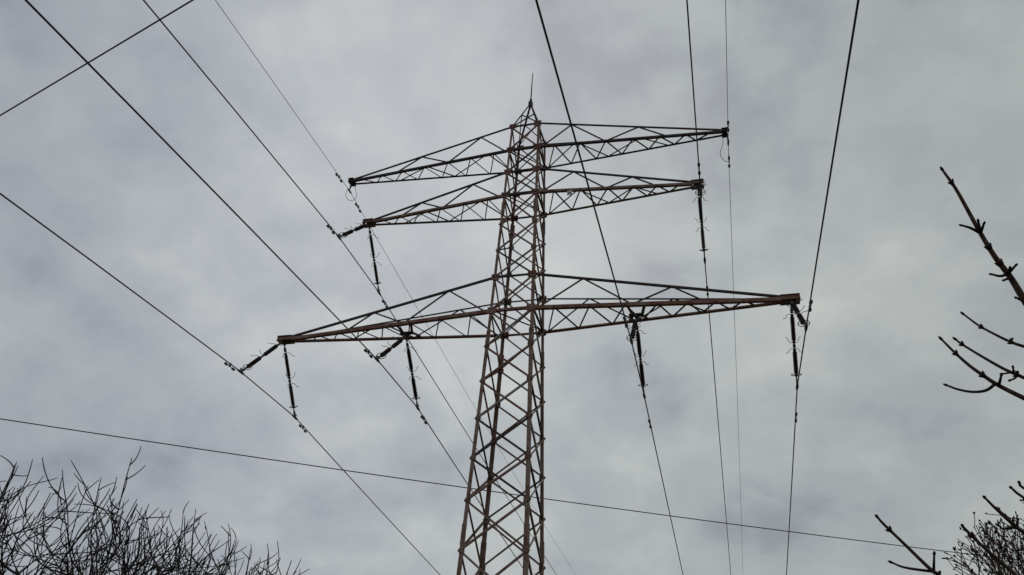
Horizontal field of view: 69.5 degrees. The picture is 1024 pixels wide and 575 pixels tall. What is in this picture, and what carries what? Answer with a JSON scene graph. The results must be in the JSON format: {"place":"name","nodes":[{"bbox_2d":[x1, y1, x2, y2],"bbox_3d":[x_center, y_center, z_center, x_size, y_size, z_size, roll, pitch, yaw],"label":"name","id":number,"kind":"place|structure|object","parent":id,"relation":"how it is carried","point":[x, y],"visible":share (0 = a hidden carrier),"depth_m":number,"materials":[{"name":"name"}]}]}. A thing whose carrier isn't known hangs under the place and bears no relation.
{"place":"outdoors","nodes":[
{"label":"outdoors","id":0,"kind":"place"},
{"bbox_2d":[0,0,193,115],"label":"service cable","id":1,"kind":"object","parent":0,"point":[173,11],"visible":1,"depth_m":5.11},
{"bbox_2d":[0,418,1003,558],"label":"service cable","id":2,"kind":"object","parent":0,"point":[460,486],"visible":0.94,"depth_m":27.66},
{"bbox_2d":[0,0,1023,574],"label":"sky","id":3,"kind":"structure","parent":0,"point":[377,85],"materials":[{"name":"grey"}]},
{"label":"ground","id":4,"kind":"structure","parent":0,"visible":0},
{"bbox_2d":[0,447,232,574],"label":"bare tree","id":5,"kind":"object","parent":4,"relation":"on","point":[92,571],"visible":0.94,"depth_m":14.01,"materials":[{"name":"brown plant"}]},
{"bbox_2d":[42,499,308,574],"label":"bare tree","id":6,"kind":"object","parent":4,"relation":"on","point":[171,569],"visible":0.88,"depth_m":15.20,"materials":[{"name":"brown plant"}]},
{"bbox_2d":[276,73,800,574],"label":"lattice pylon","id":7,"kind":"object","parent":4,"relation":"on","point":[538,147],"visible":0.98,"depth_m":23.93,"materials":[{"name":"metal"}]},
{"bbox_2d":[345,183,356,200],"bbox_3d":[-6.272,-3.742,28.823,0.427,0.824,0.260,22,-37,-25],"label":"earth wire clamp","id":8,"kind":"object","parent":7,"relation":"hanging from","point":[350,191],"visible":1,"depth_m":28.76,"materials":[{"name":"metal"}]},
{"bbox_2d":[215,0,572,569],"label":"earth wire","id":9,"kind":"object","parent":8,"relation":"hanging from","point":[341,181],"visible":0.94,"depth_m":28.48,"materials":[{"name":"metal"}]},
{"bbox_2d":[374,335,406,362],"bbox_3d":[-3.772,1.882,22.991,0.502,2.610,0.339,-5,-79,14],"label":"insulator string","id":10,"kind":"object","parent":7,"relation":"hanging from","point":[388,349],"visible":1,"depth_m":22.74,"materials":[{"name":"brown ceramic"}]},
{"bbox_2d":[405,337,420,411],"bbox_3d":[-3.304,2.922,24.526,0.502,2.614,0.334,-5,10,14],"label":"insulator string","id":11,"kind":"object","parent":7,"relation":"hanging from","point":[412,376],"visible":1,"depth_m":24.49,"materials":[{"name":"brown ceramic"}]},
{"bbox_2d":[25,0,522,567],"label":"conductor","id":12,"kind":"object","parent":11,"relation":"hanging from","point":[243,222],"visible":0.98,"depth_m":15.33,"materials":[{"name":"metal"}]},
{"bbox_2d":[625,317,641,345],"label":"insulator string","id":13,"kind":"object","parent":7,"relation":"hanging from","point":[634,327],"visible":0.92,"depth_m":20.97,"materials":[{"name":"brown ceramic"}]},
{"bbox_2d":[535,0,682,573],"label":"conductor","id":14,"kind":"object","parent":13,"relation":"hanging from","point":[565,104],"visible":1,"depth_m":15.05,"materials":[{"name":"metal"}]},
{"bbox_2d":[634,323,648,399],"bbox_3d":[3.967,2.257,22.763,0.502,2.616,0.334,-5,10,14],"label":"insulator string","id":15,"kind":"object","parent":7,"relation":"hanging from","point":[639,352],"visible":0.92,"depth_m":22.73,"materials":[{"name":"brown ceramic"}]},
{"bbox_2d":[690,182,706,197],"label":"insulator string","id":16,"kind":"object","parent":7,"relation":"hanging from","point":[699,192],"visible":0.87,"depth_m":22.69,"materials":[{"name":"brown ceramic"}]},
{"bbox_2d":[720,133,729,161],"bbox_3d":[7.351,-4.857,25.544,0.344,1.019,0.634,-5,-34,14],"label":"earth wire clamp","id":17,"kind":"object","parent":7,"relation":"hanging from","point":[727,144],"visible":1,"depth_m":25.49,"materials":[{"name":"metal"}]},
{"bbox_2d":[725,0,742,562],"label":"earth wire","id":18,"kind":"object","parent":17,"relation":"attached to","point":[731,227],"visible":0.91,"depth_m":26.95,"materials":[{"name":"metal"}]},
{"bbox_2d":[875,166,1023,574],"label":"young tree","id":19,"kind":"object","parent":4,"relation":"on","point":[1000,264],"visible":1,"depth_m":3.02,"materials":[{"name":"brown plant"}]},
{"bbox_2d":[934,499,1023,574],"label":"bare shrub","id":20,"kind":"object","parent":4,"relation":"on","point":[1003,548],"visible":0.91,"depth_m":10.73,"materials":[{"name":"brown plant"}]},
{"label":"yoke","id":21,"kind":"object","parent":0,"visible":0},
{"bbox_2d":[237,341,283,374],"bbox_3d":[-8.168,2.253,24.092,0.502,2.827,0.349,-5,-74,14],"label":"insulator string","id":22,"kind":"object","parent":21,"relation":"hanging from","point":[259,358],"visible":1,"depth_m":23.84,"materials":[{"name":"brown ceramic"}]},
{"bbox_2d":[0,193,439,574],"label":"conductor","id":23,"kind":"object","parent":22,"relation":"hanging from","point":[225,363],"visible":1,"depth_m":20.95,"materials":[{"name":"metal"}]},
{"bbox_2d":[283,342,298,420],"bbox_3d":[-7.707,3.281,25.607,0.502,2.832,0.344,-5,6,14],"label":"insulator string","id":24,"kind":"object","parent":21,"relation":"hanging from","point":[288,374],"visible":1,"depth_m":25.58,"materials":[{"name":"brown ceramic"}]},
{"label":"yoke","id":25,"kind":"object","parent":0,"visible":0},
{"bbox_2d":[693,194,708,263],"bbox_3d":[6.417,-2.082,24.954,0.502,2.675,0.338,-5,9,14],"label":"insulator string","id":26,"kind":"object","parent":25,"relation":"hanging from","point":[700,215],"visible":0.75,"depth_m":24.93,"materials":[{"name":"brown ceramic"}]},
{"bbox_2d":[686,0,730,573],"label":"conductor","id":27,"kind":"object","parent":26,"relation":"hanging from","point":[699,174],"visible":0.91,"depth_m":22.80,"materials":[{"name":"metal"}]},
{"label":"yoke","id":28,"kind":"object","parent":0,"visible":0},
{"bbox_2d":[336,221,368,240],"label":"insulator string","id":29,"kind":"object","parent":28,"relation":"hanging from","point":[349,232],"visible":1,"depth_m":25.90,"materials":[{"name":"brown ceramic"}]},
{"bbox_2d":[143,0,556,574],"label":"conductor","id":30,"kind":"object","parent":29,"relation":"hanging from","point":[333,233],"visible":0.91,"depth_m":22.91,"materials":[{"name":"metal"}]},
{"bbox_2d":[368,225,381,295],"bbox_3d":[-5.173,-0.993,27.738,0.502,2.726,0.341,-5,8,14],"label":"insulator string","id":31,"kind":"object","parent":28,"relation":"hanging from","point":[374,262],"visible":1,"depth_m":27.71,"materials":[{"name":"brown ceramic"}]},
{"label":"yoke","id":32,"kind":"object","parent":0,"visible":0},
{"bbox_2d":[783,304,801,390],"bbox_3d":[8.327,1.759,21.768,0.502,2.733,0.338,-5,8,14],"label":"insulator string","id":33,"kind":"object","parent":32,"relation":"hanging from","point":[793,337],"visible":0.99,"depth_m":21.73,"materials":[{"name":"brown ceramic"}]},
{"bbox_2d":[784,299,809,331],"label":"insulator string","id":34,"kind":"object","parent":32,"relation":"hanging from","point":[800,317],"visible":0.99,"depth_m":19.98,"materials":[{"name":"brown ceramic"}]},
{"bbox_2d":[786,0,859,574],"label":"conductor","id":35,"kind":"object","parent":34,"relation":"hanging from","point":[838,123],"visible":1,"depth_m":14.99,"materials":[{"name":"metal"}]}
]}

